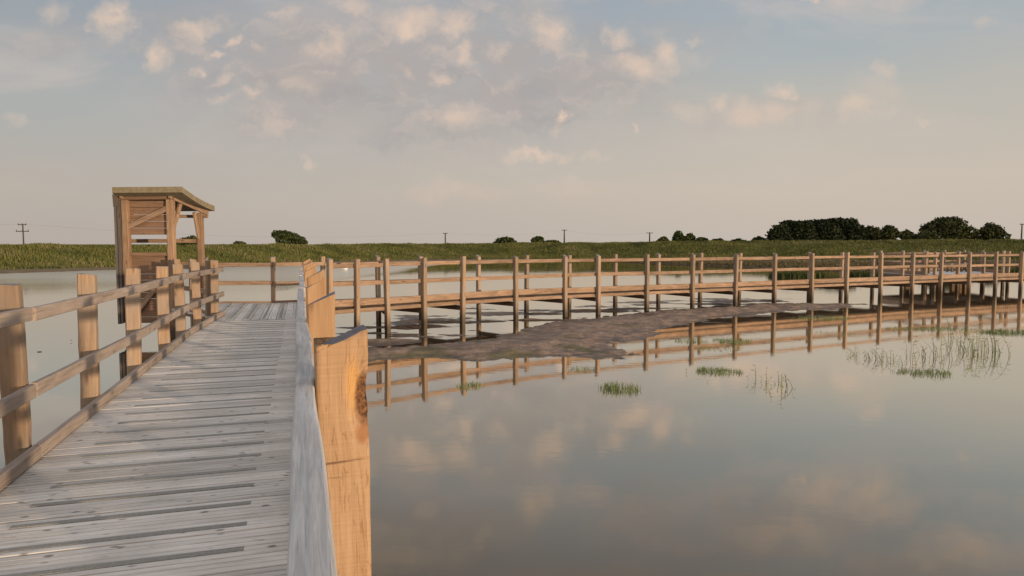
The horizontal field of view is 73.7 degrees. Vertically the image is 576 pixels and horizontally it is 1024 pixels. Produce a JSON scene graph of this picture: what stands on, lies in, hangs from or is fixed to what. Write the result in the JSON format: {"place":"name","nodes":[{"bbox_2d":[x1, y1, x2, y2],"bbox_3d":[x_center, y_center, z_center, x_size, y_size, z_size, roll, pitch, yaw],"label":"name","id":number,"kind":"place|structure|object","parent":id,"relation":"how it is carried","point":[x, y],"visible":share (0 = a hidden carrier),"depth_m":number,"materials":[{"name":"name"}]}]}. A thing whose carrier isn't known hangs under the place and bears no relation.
{"place":"outdoors","nodes":[
{"label":"outdoors","id":0,"kind":"place"},
{"bbox_2d":[456,381,483,388],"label":"water grass","id":1,"kind":"structure","parent":0,"point":[468,383],"depth_m":11.10,"materials":[{"name":"green plant"}]},
{"bbox_2d":[0,261,1023,575],"bbox_3d":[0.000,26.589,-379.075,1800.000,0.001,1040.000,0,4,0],"label":"water","id":2,"kind":"structure","parent":0,"point":[840,461],"depth_m":8.36,"materials":[{"name":"grey liquid"}]},
{"bbox_2d":[0,259,371,575],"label":"boardwalk","id":3,"kind":"structure","parent":2,"relation":"in","point":[210,446],"depth_m":4.42,"materials":[{"name":"grey wood"}]},
{"bbox_2d":[172,256,325,333],"bbox_3d":[-6.191,0.506,16.123,3.587,2.431,4.758,-1,4,-16],"label":"boardwalk landing","id":4,"kind":"object","parent":2,"relation":"in","point":[273,309],"visible":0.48,"depth_m":16.66,"materials":[{"name":"grey wood"}]},
{"bbox_2d":[112,187,214,337],"bbox_3d":[-8.967,-0.386,17.226,2.255,4.167,1.770,0,4,0],"label":"bird shelter","id":5,"kind":"object","parent":4,"relation":"on","point":[153,203],"visible":0.62,"depth_m":16.65,"materials":[{"name":"brown wood"}]},
{"bbox_2d":[336,298,866,360],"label":"mud flat","id":6,"kind":"structure","parent":2,"relation":"in","point":[586,337],"depth_m":17.60,"materials":[{"name":"brown soil"}]},
{"bbox_2d":[324,251,1023,333],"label":"boardwalk","id":7,"kind":"structure","parent":2,"relation":"in","point":[422,301],"depth_m":22.86,"materials":[{"name":"brown wood"}]},
{"bbox_2d":[675,338,706,343],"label":"water grass","id":8,"kind":"structure","parent":2,"relation":"on","point":[691,340],"depth_m":16.17,"materials":[{"name":"green plant"}]},
{"bbox_2d":[691,346,739,350],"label":"water grass","id":9,"kind":"structure","parent":2,"relation":"on","point":[713,347],"depth_m":15.07,"materials":[{"name":"green plant"}]},
{"bbox_2d":[712,337,750,343],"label":"water grass","id":10,"kind":"structure","parent":2,"relation":"on","point":[723,339],"depth_m":16.17,"materials":[{"name":"green plant"}]},
{"bbox_2d":[746,365,794,391],"bbox_3d":[4.228,1.495,11.084,0.763,0.309,1.900,0,4,0],"label":"reed clump","id":11,"kind":"object","parent":2,"relation":"in","point":[771,378],"visible":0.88,"depth_m":11.08,"materials":[{"name":"green plant"}]},
{"bbox_2d":[602,257,1019,270],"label":"marsh reeds","id":12,"kind":"object","parent":2,"relation":"in","point":[798,263],"visible":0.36,"depth_m":72.48,"materials":[{"name":"plant"}]},
{"bbox_2d":[793,315,850,319],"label":"water grass","id":13,"kind":"structure","parent":2,"relation":"on","point":[834,317],"depth_m":21.21,"materials":[{"name":"green plant"}]},
{"bbox_2d":[847,347,868,357],"bbox_3d":[7.146,1.338,14.043,0.575,0.244,1.900,0,4,0],"label":"reed clump","id":14,"kind":"object","parent":2,"relation":"in","point":[856,353],"visible":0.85,"depth_m":14.18,"materials":[{"name":"green plant"}]},
{"bbox_2d":[864,348,915,364],"bbox_3d":[7.325,1.338,13.526,0.752,0.309,1.900,0,4,0],"label":"reed clump","id":15,"kind":"object","parent":2,"relation":"in","point":[882,356],"visible":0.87,"depth_m":13.54,"materials":[{"name":"green plant"}]},
{"bbox_2d":[881,326,967,330],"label":"water grass","id":16,"kind":"structure","parent":2,"relation":"on","point":[925,328],"depth_m":18.58,"materials":[{"name":"green plant"}]},
{"bbox_2d":[903,335,956,362],"bbox_3d":[8.454,1.205,13.771,1.211,0.545,1.900,0,4,0],"label":"reed clump","id":17,"kind":"object","parent":2,"relation":"in","point":[932,351],"visible":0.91,"depth_m":13.73,"materials":[{"name":"green plant"}]},
{"bbox_2d":[879,250,1005,290],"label":"viewing platform","id":18,"kind":"structure","parent":2,"relation":"in","point":[896,272],"depth_m":36.92,"materials":[{"name":"brown wood"}]},
{"bbox_2d":[946,263,966,271],"bbox_3d":[24.900,-1.136,38.206,1.500,0.462,0.390,-2,4,-23],"label":"bench","id":19,"kind":"object","parent":18,"relation":"on","point":[961,269],"visible":0.7,"depth_m":38.28,"materials":[{"name":"brown wood"}]},
{"bbox_2d":[940,313,986,342],"bbox_3d":[10.685,0.962,16.189,1.284,0.719,1.900,0,4,0],"label":"reed clump","id":20,"kind":"object","parent":2,"relation":"in","point":[957,329],"visible":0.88,"depth_m":16.21,"materials":[{"name":"green plant"}]},
{"bbox_2d":[946,326,1010,355],"bbox_3d":[9.919,1.128,14.445,1.119,0.611,1.900,0,4,0],"label":"reed clump","id":21,"kind":"object","parent":2,"relation":"in","point":[984,345],"visible":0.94,"depth_m":14.42,"materials":[{"name":"green plant"}]},
{"bbox_2d":[978,327,1023,334],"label":"water grass","id":22,"kind":"structure","parent":2,"relation":"on","point":[1005,333],"depth_m":17.78,"materials":[{"name":"green plant"}]},
{"bbox_2d":[0,238,1023,273],"bbox_3d":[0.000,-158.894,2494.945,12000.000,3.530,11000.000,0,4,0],"label":"ground","id":23,"kind":"structure","parent":0,"point":[4,271],"depth_m":97.65,"materials":[{"name":"green plant"}]},
{"bbox_2d":[16,223,28,243],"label":"utility pole","id":24,"kind":"object","parent":23,"relation":"on","point":[22,231],"visible":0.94,"depth_m":114.46,"materials":[{"name":"grey wood"}]},
{"bbox_2d":[176,235,196,245],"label":"bush","id":25,"kind":"object","parent":23,"relation":"on","point":[190,237],"visible":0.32,"depth_m":109.09,"materials":[{"name":"green plant"}]},
{"bbox_2d":[233,241,246,243],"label":"bush","id":26,"kind":"object","parent":23,"relation":"on","point":[238,242],"visible":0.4,"depth_m":104.51,"materials":[{"name":"green plant"}]},
{"bbox_2d":[271,230,308,244],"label":"bush","id":27,"kind":"object","parent":23,"relation":"on","point":[287,237],"visible":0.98,"depth_m":104.10,"materials":[{"name":"green plant"}]},
{"bbox_2d":[493,236,516,242],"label":"bush","id":28,"kind":"object","parent":23,"relation":"on","point":[505,239],"visible":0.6,"depth_m":158.96,"materials":[{"name":"green plant"}]},
{"bbox_2d":[530,236,543,242],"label":"bush","id":29,"kind":"object","parent":23,"relation":"on","point":[540,239],"visible":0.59,"depth_m":159.06,"materials":[{"name":"green plant"}]},
{"bbox_2d":[544,240,560,242],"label":"bush","id":30,"kind":"object","parent":23,"relation":"on","point":[554,241],"visible":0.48,"depth_m":159.02,"materials":[{"name":"green plant"}]},
{"bbox_2d":[656,236,669,240],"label":"bush","id":31,"kind":"object","parent":23,"relation":"on","point":[664,238],"visible":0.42,"depth_m":159.02,"materials":[{"name":"green plant"}]},
{"bbox_2d":[671,230,683,240],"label":"tree","id":32,"kind":"object","parent":23,"relation":"on","point":[678,235],"visible":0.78,"depth_m":159.06,"materials":[{"name":"green plant"}]},
{"bbox_2d":[683,233,695,240],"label":"tree","id":33,"kind":"object","parent":23,"relation":"on","point":[689,237],"visible":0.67,"depth_m":159.05,"materials":[{"name":"green plant"}]},
{"bbox_2d":[696,237,707,240],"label":"bush","id":34,"kind":"object","parent":23,"relation":"on","point":[701,238],"visible":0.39,"depth_m":158.92,"materials":[{"name":"green plant"}]},
{"bbox_2d":[730,238,745,240],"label":"bush","id":35,"kind":"object","parent":23,"relation":"on","point":[738,239],"visible":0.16,"depth_m":158.96,"materials":[{"name":"green plant"}]},
{"bbox_2d":[752,236,766,240],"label":"bush","id":36,"kind":"object","parent":23,"relation":"on","point":[758,238],"visible":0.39,"depth_m":159.05,"materials":[{"name":"green plant"}]},
{"bbox_2d":[765,224,794,240],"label":"conifer tree","id":37,"kind":"object","parent":23,"relation":"on","point":[781,232],"visible":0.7,"depth_m":148.64,"materials":[{"name":"green plant"}]},
{"bbox_2d":[778,220,798,232],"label":"conifer tree","id":38,"kind":"object","parent":23,"relation":"on","point":[791,224],"visible":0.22,"depth_m":150.65,"materials":[{"name":"green plant"}]},
{"bbox_2d":[793,220,818,239],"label":"conifer tree","id":39,"kind":"object","parent":23,"relation":"on","point":[805,230],"visible":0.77,"depth_m":148.52,"materials":[{"name":"green plant"}]},
{"bbox_2d":[806,219,821,233],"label":"conifer tree","id":40,"kind":"object","parent":23,"relation":"on","point":[815,222],"visible":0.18,"depth_m":150.64,"materials":[{"name":"green plant"}]},
{"bbox_2d":[817,218,845,240],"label":"conifer tree","id":41,"kind":"object","parent":23,"relation":"on","point":[828,229],"visible":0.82,"depth_m":148.50,"materials":[{"name":"green plant"}]},
{"bbox_2d":[834,216,850,239],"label":"conifer tree","id":42,"kind":"object","parent":23,"relation":"on","point":[843,224],"visible":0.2,"depth_m":150.50,"materials":[{"name":"green plant"}]},
{"bbox_2d":[844,217,859,224],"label":"conifer tree","id":43,"kind":"object","parent":23,"relation":"on","point":[853,221],"visible":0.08,"depth_m":152.53,"materials":[{"name":"green plant"}]},
{"bbox_2d":[845,224,871,240],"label":"tree","id":44,"kind":"object","parent":23,"relation":"on","point":[857,232],"visible":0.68,"depth_m":148.48,"materials":[{"name":"green plant"}]},
{"bbox_2d":[864,225,881,239],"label":"tree","id":45,"kind":"object","parent":23,"relation":"on","point":[875,232],"visible":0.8,"depth_m":148.74,"materials":[{"name":"green plant"}]},
{"bbox_2d":[880,225,901,239],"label":"tree","id":46,"kind":"object","parent":23,"relation":"on","point":[888,232],"visible":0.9,"depth_m":148.81,"materials":[{"name":"green plant"}]},
{"bbox_2d":[899,229,913,239],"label":"tree","id":47,"kind":"object","parent":23,"relation":"on","point":[906,233],"visible":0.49,"depth_m":148.97,"materials":[{"name":"green plant"}]},
{"bbox_2d":[905,230,941,239],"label":"bush","id":48,"kind":"object","parent":23,"relation":"on","point":[923,234],"visible":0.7,"depth_m":140.46,"materials":[{"name":"green plant"}]},
{"bbox_2d":[918,216,979,239],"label":"tree","id":49,"kind":"object","parent":23,"relation":"on","point":[953,227],"visible":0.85,"depth_m":147.60,"materials":[{"name":"green plant"}]},
{"bbox_2d":[963,232,983,239],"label":"bush","id":50,"kind":"object","parent":23,"relation":"on","point":[977,237],"visible":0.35,"depth_m":148.69,"materials":[{"name":"green plant"}]},
{"bbox_2d":[977,222,1011,239],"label":"tree","id":51,"kind":"object","parent":23,"relation":"on","point":[988,231],"visible":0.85,"depth_m":148.45,"materials":[{"name":"green plant"}]},
{"bbox_2d":[0,0,1023,243],"label":"sky","id":52,"kind":"structure","parent":0,"point":[321,121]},
{"bbox_2d":[598,380,642,392],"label":"water grass","id":53,"kind":"structure","parent":0,"point":[615,386],"depth_m":10.79,"materials":[{"name":"green plant"}]},
{"bbox_2d":[695,365,743,374],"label":"water grass","id":54,"kind":"structure","parent":0,"point":[714,369],"depth_m":12.33,"materials":[{"name":"green plant"}]},
{"bbox_2d":[769,271,826,277],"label":"reed island","id":55,"kind":"structure","parent":0,"point":[793,274],"depth_m":47.55,"materials":[{"name":"green plant"}]},
{"bbox_2d":[844,271,877,276],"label":"reed island","id":56,"kind":"structure","parent":0,"point":[859,274],"depth_m":48.48,"materials":[{"name":"green plant"}]},
{"bbox_2d":[894,366,951,377],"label":"water grass","id":57,"kind":"structure","parent":0,"point":[932,370],"depth_m":12.18,"materials":[{"name":"green plant"}]},
{"bbox_2d":[985,267,1018,272],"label":"reed island","id":58,"kind":"structure","parent":0,"point":[1014,270],"depth_m":53.60,"materials":[{"name":"green plant"}]}
]}

